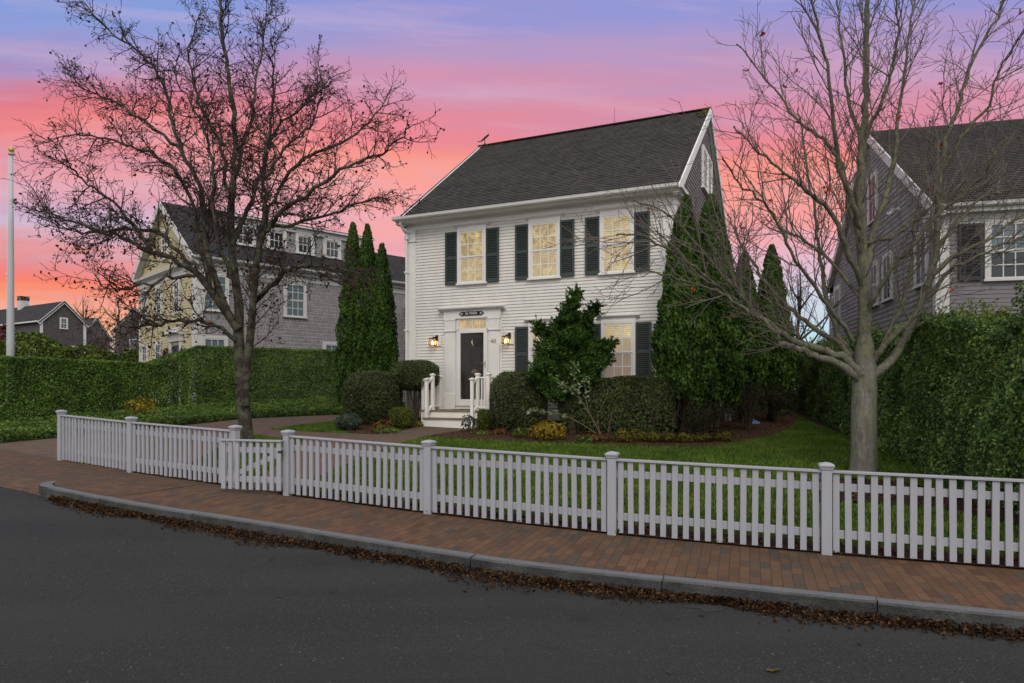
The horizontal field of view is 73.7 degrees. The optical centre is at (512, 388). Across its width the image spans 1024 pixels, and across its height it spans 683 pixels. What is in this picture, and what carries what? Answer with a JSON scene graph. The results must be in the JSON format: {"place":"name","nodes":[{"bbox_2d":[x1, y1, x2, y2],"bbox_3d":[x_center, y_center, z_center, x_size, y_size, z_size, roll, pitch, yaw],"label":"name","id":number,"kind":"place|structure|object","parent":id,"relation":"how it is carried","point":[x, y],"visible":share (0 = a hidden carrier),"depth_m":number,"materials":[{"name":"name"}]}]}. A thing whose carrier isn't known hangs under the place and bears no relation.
{"place":"outdoors","nodes":[
{"label":"outdoors","id":0,"kind":"place"},
{"bbox_2d":[0,465,56,495],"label":"driveway lip","id":1,"kind":"object","parent":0,"point":[19,479],"visible":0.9,"depth_m":11.88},
{"bbox_2d":[84,318,111,376],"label":"distant house","id":2,"kind":"structure","parent":0,"point":[89,335],"depth_m":85.05,"materials":[{"name":"grey wood"}]},
{"bbox_2d":[0,448,207,495],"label":"driveway apron","id":3,"kind":"object","parent":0,"point":[94,479],"visible":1,"depth_m":11.76,"materials":[{"name":"red brick"}]},
{"bbox_2d":[109,307,138,367],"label":"distant house","id":4,"kind":"structure","parent":0,"point":[122,342],"depth_m":71.73,"materials":[{"name":"grey wood"}]},
{"bbox_2d":[129,339,138,348],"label":"window","id":5,"kind":"structure","parent":4,"relation":"in","point":[129,339],"depth_m":71.89,"materials":[{"name":"white paint"}]},
{"bbox_2d":[0,414,341,469],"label":"driveway","id":6,"kind":"structure","parent":0,"point":[45,447],"depth_m":16.67,"materials":[{"name":"brick"}]},
{"bbox_2d":[246,425,465,491],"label":"path","id":7,"kind":"structure","parent":0,"point":[401,436],"depth_m":17.00,"materials":[{"name":"brick"}]},
{"bbox_2d":[0,487,1023,682],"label":"road","id":8,"kind":"structure","parent":0,"point":[203,607],"depth_m":5.79,"materials":[{"name":"asphalt"}]},
{"bbox_2d":[39,481,1023,634],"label":"kerb","id":9,"kind":"structure","parent":8,"relation":"on","point":[934,612],"depth_m":6.76,"materials":[{"name":"concrete"}]},
{"bbox_2d":[45,495,1023,673],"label":"leaf litter","id":10,"kind":"object","parent":8,"relation":"on","point":[777,608],"visible":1,"depth_m":6.72,"materials":[{"name":"brown plant"}]},
{"bbox_2d":[685,604,727,611],"bbox_3d":[1.800,2.007,6.256,0.495,0.014,0.167,0,0,-12],"label":"road patch","id":11,"kind":"object","parent":8,"relation":"on","point":[709,608],"visible":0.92,"depth_m":6.27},
{"bbox_2d":[766,668,780,671],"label":"fallen leaf","id":12,"kind":"object","parent":8,"relation":"on","point":[775,669],"visible":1,"depth_m":5.05,"materials":[{"name":"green plant"}]},
{"bbox_2d":[0,392,1023,578],"bbox_3d":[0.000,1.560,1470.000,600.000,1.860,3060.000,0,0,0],"label":"ground","id":13,"kind":"structure","parent":0,"point":[267,416],"depth_m":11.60,"materials":[{"name":"plant"}]},
{"bbox_2d":[0,324,6,373],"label":"red shrub","id":14,"kind":"object","parent":13,"relation":"on","point":[3,331],"visible":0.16,"depth_m":37.94,"materials":[{"name":"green plant"}]},
{"bbox_2d":[6,147,14,416],"bbox_3d":[-16.152,-3.440,21.998,0.223,8.716,0.215,0,0,30],"label":"flagpole","id":15,"kind":"object","parent":13,"relation":"on","point":[10,342],"visible":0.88,"depth_m":21.95,"materials":[{"name":"metal"}]},
{"bbox_2d":[0,296,88,395],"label":"distant house","id":16,"kind":"structure","parent":13,"relation":"on","point":[55,320],"depth_m":62.32,"materials":[{"name":"grey wood"}]},
{"bbox_2d":[59,317,67,328],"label":"window","id":17,"kind":"structure","parent":16,"relation":"in","point":[63,322],"depth_m":61.97,"materials":[{"name":"white paint"}]},
{"bbox_2d":[0,331,138,401],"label":"hedge","id":18,"kind":"object","parent":13,"relation":"on","point":[31,344],"visible":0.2,"depth_m":34.26,"materials":[{"name":"plant"}]},
{"bbox_2d":[73,294,127,345],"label":"bare tree","id":19,"kind":"object","parent":13,"relation":"on","point":[82,314],"visible":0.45,"depth_m":66.21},
{"bbox_2d":[73,293,138,354],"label":"bare tree","id":20,"kind":"object","parent":13,"relation":"on","point":[118,324],"visible":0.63,"depth_m":59.94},
{"bbox_2d":[55,410,242,487],"bbox_3d":[-6.740,1.055,12.264,5.372,1.286,0.240,0,0,30],"label":"picket fence","id":21,"kind":"object","parent":13,"relation":"on","point":[66,450],"visible":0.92,"depth_m":12.15,"materials":[{"name":"white paint"}]},
{"bbox_2d":[0,345,338,427],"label":"hedge","id":22,"kind":"object","parent":13,"relation":"on","point":[154,382],"visible":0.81,"depth_m":23.95,"materials":[{"name":"green plant"}]},
{"bbox_2d":[0,396,355,441],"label":"ground cover","id":23,"kind":"object","parent":13,"relation":"on","point":[181,413],"visible":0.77,"depth_m":21.21,"materials":[{"name":"green plant"}]},
{"bbox_2d":[123,394,156,415],"bbox_3d":[-11.387,0.596,20.915,0.822,0.865,0.897,0,0,33],"label":"forsythia","id":24,"kind":"object","parent":23,"relation":"on","point":[137,409],"visible":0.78,"depth_m":20.76,"materials":[{"name":"yellow plant"}]},
{"bbox_2d":[2,0,444,446],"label":"tree","id":25,"kind":"object","parent":13,"relation":"on","point":[243,352],"visible":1,"depth_m":15.31,"materials":[{"name":"brown plant"}]},
{"bbox_2d":[132,201,404,404],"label":"neighbour house","id":26,"kind":"structure","parent":13,"relation":"on","point":[305,322],"depth_m":29.27,"materials":[{"name":"grey wood"}]},
{"bbox_2d":[141,289,147,320],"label":"window","id":27,"kind":"structure","parent":26,"relation":"in","point":[142,304],"depth_m":31.13,"materials":[{"name":"white paint"}]},
{"bbox_2d":[141,344,147,361],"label":"window","id":28,"kind":"structure","parent":26,"relation":"in","point":[144,353],"depth_m":31.05,"materials":[{"name":"white paint"}]},
{"bbox_2d":[155,342,161,370],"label":"window","id":29,"kind":"structure","parent":26,"relation":"in","point":[157,345],"depth_m":29.71,"materials":[{"name":"white paint"}]},
{"bbox_2d":[155,285,162,318],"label":"window","id":30,"kind":"structure","parent":26,"relation":"in","point":[158,287],"depth_m":29.59,"materials":[{"name":"white paint"}]},
{"bbox_2d":[160,228,168,260],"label":"window","id":31,"kind":"structure","parent":26,"relation":"in","point":[162,239],"depth_m":29.07,"materials":[{"name":"white paint"}]},
{"bbox_2d":[172,345,178,401],"bbox_3d":[-13.831,-0.600,28.133,0.020,2.400,1.000,0,0,-44],"label":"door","id":32,"kind":"structure","parent":26,"relation":"in","point":[176,346],"depth_m":28.10,"materials":[{"name":"grey glass"}]},
{"bbox_2d":[172,279,180,314],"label":"window","id":33,"kind":"structure","parent":26,"relation":"in","point":[178,284],"depth_m":27.98,"materials":[{"name":"white paint"}]},
{"bbox_2d":[201,272,228,311],"bbox_3d":[-11.699,-3.817,26.950,1.100,1.545,0.105,0,0,-44],"label":"window","id":34,"kind":"structure","parent":26,"relation":"in","point":[224,281],"depth_m":27.01,"materials":[{"name":"white paint"}]},
{"bbox_2d":[201,335,228,377],"bbox_3d":[-11.728,-1.272,26.922,1.100,1.655,0.105,0,0,-44],"label":"window","id":35,"kind":"structure","parent":26,"relation":"in","point":[209,340],"depth_m":26.91,"materials":[{"name":"white paint"}]},
{"bbox_2d":[235,223,255,247],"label":"window","id":36,"kind":"structure","parent":26,"relation":"in","point":[243,230],"depth_m":28.67,"materials":[{"name":"white paint"}]},
{"bbox_2d":[266,229,287,251],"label":"window","id":37,"kind":"structure","parent":26,"relation":"in","point":[271,238],"depth_m":29.63,"materials":[{"name":"white paint"}]},
{"bbox_2d":[283,281,307,318],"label":"window","id":38,"kind":"structure","parent":26,"relation":"in","point":[297,308],"depth_m":29.29,"materials":[{"name":"white paint"}]},
{"bbox_2d":[294,233,314,255],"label":"window","id":39,"kind":"structure","parent":26,"relation":"in","point":[298,250],"depth_m":30.51,"materials":[{"name":"white paint"}]},
{"bbox_2d":[322,341,337,378],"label":"window","id":40,"kind":"structure","parent":26,"relation":"in","point":[325,345],"depth_m":30.39,"materials":[{"name":"white paint"}]},
{"bbox_2d":[323,237,341,259],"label":"window","id":41,"kind":"structure","parent":26,"relation":"in","point":[330,248],"depth_m":31.48,"materials":[{"name":"white paint"}]},
{"bbox_2d":[332,221,364,405],"bbox_3d":[-5.714,-2.426,24.588,1.438,7.272,1.391,0,0,0],"label":"arborvitae","id":42,"kind":"object","parent":13,"relation":"on","point":[345,342],"visible":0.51,"depth_m":24.26,"materials":[{"name":"plant"}]},
{"bbox_2d":[346,223,375,408],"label":"arborvitae","id":43,"kind":"object","parent":13,"relation":"on","point":[366,260],"visible":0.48,"depth_m":23.99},
{"bbox_2d":[344,415,423,433],"bbox_3d":[-3.956,0.949,21.191,3.108,0.423,7.046,0,0,0],"label":"mulch bed","id":44,"kind":"object","parent":13,"relation":"on","point":[368,430],"visible":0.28,"depth_m":18.60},
{"bbox_2d":[335,413,362,429],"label":"lavender","id":45,"kind":"object","parent":44,"relation":"on","point":[343,421],"visible":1,"depth_m":18.38,"materials":[{"name":"green plant"}]},
{"bbox_2d":[341,370,403,423],"bbox_3d":[-4.107,0.251,20.197,1.723,1.639,1.724,0,0,0],"label":"boxwood","id":46,"kind":"object","parent":44,"relation":"on","point":[369,386],"visible":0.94,"depth_m":19.60,"materials":[{"name":"green plant"}]},
{"bbox_2d":[362,242,399,410],"bbox_3d":[-4.572,-1.987,23.985,1.370,6.390,1.390,0,0,0],"label":"arborvitae","id":47,"kind":"object","parent":44,"relation":"on","point":[382,334],"visible":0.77,"depth_m":23.70,"materials":[{"name":"plant"}]},
{"bbox_2d":[371,419,393,429],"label":"bed plant","id":48,"kind":"object","parent":44,"relation":"on","point":[376,425],"visible":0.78,"depth_m":18.49,"materials":[{"name":"orange plant"}]},
{"bbox_2d":[371,425,402,433],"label":"bed plant","id":49,"kind":"object","parent":44,"relation":"on","point":[393,429],"visible":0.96,"depth_m":17.84,"materials":[{"name":"green plant"}]},
{"bbox_2d":[388,406,414,428],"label":"boxwood","id":50,"kind":"object","parent":44,"relation":"on","point":[400,415],"visible":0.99,"depth_m":18.79,"materials":[{"name":"green plant"}]},
{"bbox_2d":[390,359,439,422],"bbox_3d":[-2.889,0.096,20.303,1.460,1.935,1.196,0,0,0],"label":"boxwood","id":51,"kind":"object","parent":44,"relation":"on","point":[407,372],"visible":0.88,"depth_m":19.93,"materials":[{"name":"green plant"}]},
{"bbox_2d":[416,420,422,426],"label":"bed plant","id":52,"kind":"object","parent":44,"relation":"on","point":[419,423],"visible":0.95,"depth_m":19.27,"materials":[{"name":"yellow plant"}]},
{"bbox_2d":[391,107,728,431],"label":"house","id":53,"kind":"structure","parent":13,"relation":"on","point":[487,275],"depth_m":20.07,"materials":[{"name":"white paint"}]},
{"bbox_2d":[453,220,489,285],"bbox_3d":[-1.217,-4.035,20.364,1.190,1.840,0.125,0,0,24],"label":"window","id":54,"kind":"structure","parent":53,"relation":"in","point":[471,236],"depth_m":20.38,"materials":[{"name":"white paint"}]},
{"bbox_2d":[457,330,486,404],"bbox_3d":[-1.217,-0.642,20.345,1.015,2.205,0.106,0,0,24],"label":"storm door","id":55,"kind":"structure","parent":53,"relation":"in","point":[459,401],"depth_m":20.41,"materials":[{"name":"white paint"}]},
{"bbox_2d":[461,333,482,398],"bbox_3d":[-1.199,-0.680,20.360,0.780,1.980,0.053,0,0,24],"label":"front door","id":56,"kind":"structure","parent":53,"relation":"in","point":[471,343],"depth_m":20.41,"materials":[{"name":"black paint"}]},
{"bbox_2d":[524,318,555,370],"bbox_3d":[0.904,-1.085,19.407,1.190,1.840,0.125,0,0,24],"label":"window","id":57,"kind":"structure","parent":53,"relation":"in","point":[531,336],"depth_m":19.56,"materials":[{"name":"white paint"}]},
{"bbox_2d":[524,212,564,280],"bbox_3d":[0.904,-4.035,19.407,1.190,1.840,0.125,0,0,24],"label":"window","id":58,"kind":"structure","parent":53,"relation":"in","point":[543,264],"depth_m":19.42,"materials":[{"name":"glass"}]},
{"bbox_2d":[595,203,638,275],"bbox_3d":[2.833,-4.035,18.535,1.190,1.840,0.125,0,0,24],"label":"window","id":59,"kind":"structure","parent":53,"relation":"in","point":[608,216],"depth_m":18.56,"materials":[{"name":"glass"}]},
{"bbox_2d":[597,314,639,377],"bbox_3d":[2.868,-1.085,18.520,1.190,1.840,0.125,0,0,24],"label":"window","id":60,"kind":"structure","parent":53,"relation":"in","point":[622,327],"depth_m":18.49,"materials":[{"name":"glass"}]},
{"bbox_2d":[701,144,708,194],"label":"window","id":61,"kind":"structure","parent":53,"relation":"in","point":[704,152],"depth_m":22.12,"materials":[{"name":"white paint"}]},
{"bbox_2d":[706,154,712,195],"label":"window","id":62,"kind":"structure","parent":53,"relation":"in","point":[710,170],"depth_m":23.20,"materials":[{"name":"white paint"}]},
{"bbox_2d":[428,410,797,445],"bbox_3d":[4.214,1.025,20.232,7.238,0.545,12.110,0,0,35],"label":"mulch bed","id":63,"kind":"object","parent":13,"relation":"on","point":[742,432],"visible":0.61,"depth_m":17.54,"materials":[{"name":"soil"}]},
{"bbox_2d":[461,415,475,431],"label":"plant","id":64,"kind":"object","parent":63,"relation":"on","point":[469,423],"visible":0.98,"depth_m":18.07,"materials":[{"name":"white plant"}]},
{"bbox_2d":[469,429,490,434],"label":"bed plant","id":65,"kind":"object","parent":63,"relation":"on","point":[478,432],"visible":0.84,"depth_m":17.50,"materials":[{"name":"green plant"}]},
{"bbox_2d":[476,409,494,429],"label":"boxwood","id":66,"kind":"object","parent":63,"relation":"on","point":[483,418],"visible":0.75,"depth_m":18.53,"materials":[{"name":"green plant"}]},
{"bbox_2d":[490,428,507,434],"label":"bed plant","id":67,"kind":"object","parent":63,"relation":"on","point":[499,431],"visible":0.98,"depth_m":17.50,"materials":[{"name":"orange plant"}]},
{"bbox_2d":[489,371,547,432],"bbox_3d":[0.173,0.400,18.503,1.612,1.795,1.613,0,0,0],"label":"boxwood","id":68,"kind":"object","parent":63,"relation":"on","point":[513,391],"visible":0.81,"depth_m":17.94,"materials":[{"name":"green plant"}]},
{"bbox_2d":[512,427,529,437],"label":"bed plant","id":69,"kind":"object","parent":63,"relation":"on","point":[519,433],"visible":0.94,"depth_m":16.92,"materials":[{"name":"green plant"}]},
{"bbox_2d":[528,419,567,439],"bbox_3d":[0.884,1.010,16.595,0.864,0.553,0.942,0,0,45],"label":"spirea","id":70,"kind":"object","parent":63,"relation":"on","point":[548,428],"visible":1,"depth_m":16.45,"materials":[{"name":"yellow plant"}]},
{"bbox_2d":[527,361,614,433],"bbox_3d":[1.414,0.243,16.576,2.160,1.849,0.460,0,0,0],"label":"cane shrub","id":71,"kind":"object","parent":63,"relation":"on","point":[573,387],"visible":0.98,"depth_m":16.59,"materials":[{"name":"green plant"}]},
{"bbox_2d":[524,282,620,432],"bbox_3d":[1.562,-0.789,17.924,2.506,4.010,1.568,0,0,0],"label":"false cypress","id":72,"kind":"object","parent":63,"relation":"on","point":[556,352],"visible":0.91,"depth_m":17.69,"materials":[{"name":"plant"}]},
{"bbox_2d":[575,435,592,443],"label":"bed plant","id":73,"kind":"object","parent":63,"relation":"on","point":[583,438],"visible":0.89,"depth_m":16.02,"materials":[{"name":"green plant"}]},
{"bbox_2d":[586,432,611,442],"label":"bed plant","id":74,"kind":"object","parent":63,"relation":"on","point":[600,437],"visible":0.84,"depth_m":16.23,"materials":[{"name":"orange plant"}]},
{"bbox_2d":[557,375,683,434],"bbox_3d":[2.807,0.448,17.579,3.269,1.618,1.070,0,0,24],"label":"hedge","id":75,"kind":"object","parent":63,"relation":"on","point":[636,401],"visible":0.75,"depth_m":17.22,"materials":[{"name":"green plant"}]},
{"bbox_2d":[610,428,631,441],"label":"perennial clump","id":76,"kind":"object","parent":63,"relation":"on","point":[620,436],"visible":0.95,"depth_m":16.06,"materials":[{"name":"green plant"}]},
{"bbox_2d":[626,429,646,441],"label":"perennial clump","id":77,"kind":"object","parent":63,"relation":"on","point":[638,435],"visible":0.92,"depth_m":16.15,"materials":[{"name":"green plant"}]},
{"bbox_2d":[645,430,662,442],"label":"perennial clump","id":78,"kind":"object","parent":63,"relation":"on","point":[652,436],"visible":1,"depth_m":16.07,"materials":[{"name":"green plant"}]},
{"bbox_2d":[660,431,678,442],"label":"perennial clump","id":79,"kind":"object","parent":63,"relation":"on","point":[669,437],"visible":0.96,"depth_m":16.03,"materials":[{"name":"green plant"}]},
{"bbox_2d":[649,194,719,433],"bbox_3d":[4.308,-1.798,17.049,1.767,6.155,1.834,0,0,0],"label":"arborvitae","id":80,"kind":"object","parent":63,"relation":"on","point":[684,359],"visible":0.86,"depth_m":16.54,"materials":[{"name":"plant"}]},
{"bbox_2d":[677,432,694,442],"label":"perennial clump","id":81,"kind":"object","parent":63,"relation":"on","point":[685,437],"visible":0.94,"depth_m":15.97,"materials":[{"name":"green plant"}]},
{"bbox_2d":[692,432,711,441],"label":"perennial clump","id":82,"kind":"object","parent":63,"relation":"on","point":[702,436],"visible":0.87,"depth_m":16.10,"materials":[{"name":"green plant"}]},
{"bbox_2d":[677,399,730,440],"bbox_3d":[4.633,0.777,16.590,1.191,1.116,1.182,0,0,0],"label":"undergrowth shrub","id":83,"kind":"object","parent":63,"relation":"on","point":[704,420],"visible":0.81,"depth_m":16.38,"materials":[{"name":"green plant"}]},
{"bbox_2d":[710,430,732,440],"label":"perennial clump","id":84,"kind":"object","parent":63,"relation":"on","point":[727,437],"visible":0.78,"depth_m":16.27,"materials":[{"name":"brown plant"}]},
{"bbox_2d":[698,193,750,432],"bbox_3d":[5.246,-1.961,17.953,2.028,6.370,2.109,0,0,0],"label":"arborvitae","id":85,"kind":"object","parent":63,"relation":"on","point":[730,360],"visible":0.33,"depth_m":17.37,"materials":[{"name":"plant"}]},
{"bbox_2d":[725,397,734,420],"bbox_3d":[6.573,0.502,20.627,0.310,0.900,0.052,0,0,24],"label":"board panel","id":86,"kind":"object","parent":63,"relation":"on","point":[726,414],"visible":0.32,"depth_m":20.61,"materials":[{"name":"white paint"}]},
{"bbox_2d":[725,253,770,423],"bbox_3d":[6.871,-1.493,20.185,1.533,5.179,1.466,0,0,0],"label":"arborvitae","id":87,"kind":"object","parent":63,"relation":"on","point":[756,365],"visible":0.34,"depth_m":19.81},
{"bbox_2d":[727,380,769,429],"bbox_3d":[6.407,0.448,18.597,1.058,1.435,1.052,0,0,0],"label":"round shrub","id":88,"kind":"object","parent":63,"relation":"on","point":[747,408],"visible":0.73,"depth_m":18.48,"materials":[{"name":"green plant"}]},
{"bbox_2d":[756,243,799,420],"bbox_3d":[7.969,-1.724,20.960,1.560,5.528,1.565,0,0,0],"label":"arborvitae","id":89,"kind":"object","parent":63,"relation":"on","point":[782,366],"visible":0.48,"depth_m":20.62,"materials":[{"name":"plant"}]},
{"bbox_2d":[758,382,797,422],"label":"round shrub","id":90,"kind":"object","parent":63,"relation":"on","point":[775,412],"visible":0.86,"depth_m":20.24,"materials":[{"name":"green plant"}]},
{"bbox_2d":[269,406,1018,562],"bbox_3d":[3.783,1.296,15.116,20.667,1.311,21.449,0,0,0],"label":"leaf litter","id":91,"kind":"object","parent":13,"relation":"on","point":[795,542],"visible":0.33,"depth_m":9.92,"materials":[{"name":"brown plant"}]},
{"bbox_2d":[278,486,1023,567],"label":"mulch strip","id":92,"kind":"object","parent":13,"relation":"on","point":[810,547],"visible":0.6,"depth_m":7.98,"materials":[{"name":"soil"}]},
{"bbox_2d":[79,461,843,553],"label":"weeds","id":93,"kind":"object","parent":92,"relation":"on","point":[341,502],"visible":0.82,"depth_m":9.69,"materials":[{"name":"green plant"}]},
{"bbox_2d":[280,429,1023,566],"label":"picket fence","id":94,"kind":"object","parent":13,"relation":"on","point":[429,497],"visible":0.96,"depth_m":7.95,"materials":[{"name":"white paint"}]},
{"bbox_2d":[219,439,283,490],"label":"garden gate","id":95,"kind":"structure","parent":94,"relation":"attached to","point":[231,477],"depth_m":10.41,"materials":[{"name":"white paint"}]},
{"bbox_2d":[723,361,804,404],"bbox_3d":[9.133,-0.423,27.110,7.026,2.292,1.486,0,0,-9],"label":"hedge","id":96,"kind":"object","parent":13,"relation":"on","point":[793,397],"visible":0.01,"depth_m":26.85,"materials":[{"name":"green plant"}]},
{"bbox_2d":[544,0,1023,471],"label":"tree","id":97,"kind":"object","parent":13,"relation":"on","point":[860,368],"visible":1,"depth_m":12.26,"materials":[{"name":"plant"}]},
{"bbox_2d":[785,262,846,396],"bbox_3d":[11.286,-2.273,26.953,3.662,5.857,3.991,0,0,0],"label":"bare tree","id":98,"kind":"object","parent":13,"relation":"on","point":[799,295],"visible":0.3,"depth_m":26.42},
{"bbox_2d":[786,406,1020,489],"bbox_3d":[9.905,1.168,17.567,2.775,1.008,16.809,0,0,9],"label":"mulch bed","id":99,"kind":"object","parent":13,"relation":"on","point":[818,422],"visible":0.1,"depth_m":19.72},
{"bbox_2d":[795,281,1023,514],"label":"hedge","id":100,"kind":"object","parent":13,"relation":"on","point":[951,367],"visible":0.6,"depth_m":11.54,"materials":[{"name":"green plant"}]},
{"bbox_2d":[819,478,1018,523],"bbox_3d":[5.983,1.617,10.240,3.028,0.194,2.298,0,0,38],"label":"mulch bed","id":101,"kind":"object","parent":13,"relation":"on","point":[920,500],"visible":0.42,"depth_m":9.93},
{"bbox_2d":[822,119,1023,439],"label":"neighbour house","id":102,"kind":"structure","parent":13,"relation":"on","point":[1004,279],"depth_m":19.08,"materials":[{"name":"grey paint"}]},
{"bbox_2d":[834,284,840,322],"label":"window","id":103,"kind":"structure","parent":102,"relation":"in","point":[837,290],"depth_m":27.56,"materials":[{"name":"glass"}]},
{"bbox_2d":[866,169,877,226],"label":"window","id":104,"kind":"structure","parent":102,"relation":"in","point":[871,212],"depth_m":22.62,"materials":[{"name":"white paint"}]},
{"bbox_2d":[870,260,879,308],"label":"window","id":105,"kind":"structure","parent":102,"relation":"in","point":[873,268],"depth_m":22.27,"materials":[{"name":"glass"}]},
{"bbox_2d":[880,250,893,302],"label":"window","id":106,"kind":"structure","parent":102,"relation":"in","point":[886,296],"depth_m":20.96,"materials":[{"name":"glass"}]},
{"bbox_2d":[912,230,928,289],"bbox_3d":[10.752,-3.422,17.983,0.105,1.475,1.040,0,0,14],"label":"window","id":107,"kind":"structure","parent":102,"relation":"in","point":[925,261],"depth_m":18.06,"materials":[{"name":"glass"}]},
{"bbox_2d":[982,217,1023,281],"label":"window","id":108,"kind":"structure","parent":102,"relation":"in","point":[994,273],"depth_m":16.60,"materials":[{"name":"white paint"}]},
{"bbox_2d":[0,0,1023,342],"label":"sky","id":109,"kind":"structure","parent":0,"point":[504,70],"materials":[{"name":"pink"}]},
{"bbox_2d":[92,483,1023,611],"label":"sidewalk","id":110,"kind":"structure","parent":0,"point":[988,587],"depth_m":7.47,"materials":[{"name":"red brick"}]},
{"bbox_2d":[132,468,227,483],"bbox_3d":[-5.680,1.502,11.884,2.537,0.095,0.460,0,0,28],"label":"mulch strip","id":111,"kind":"object","parent":110,"relation":"on","point":[178,477],"visible":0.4,"depth_m":11.86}
]}

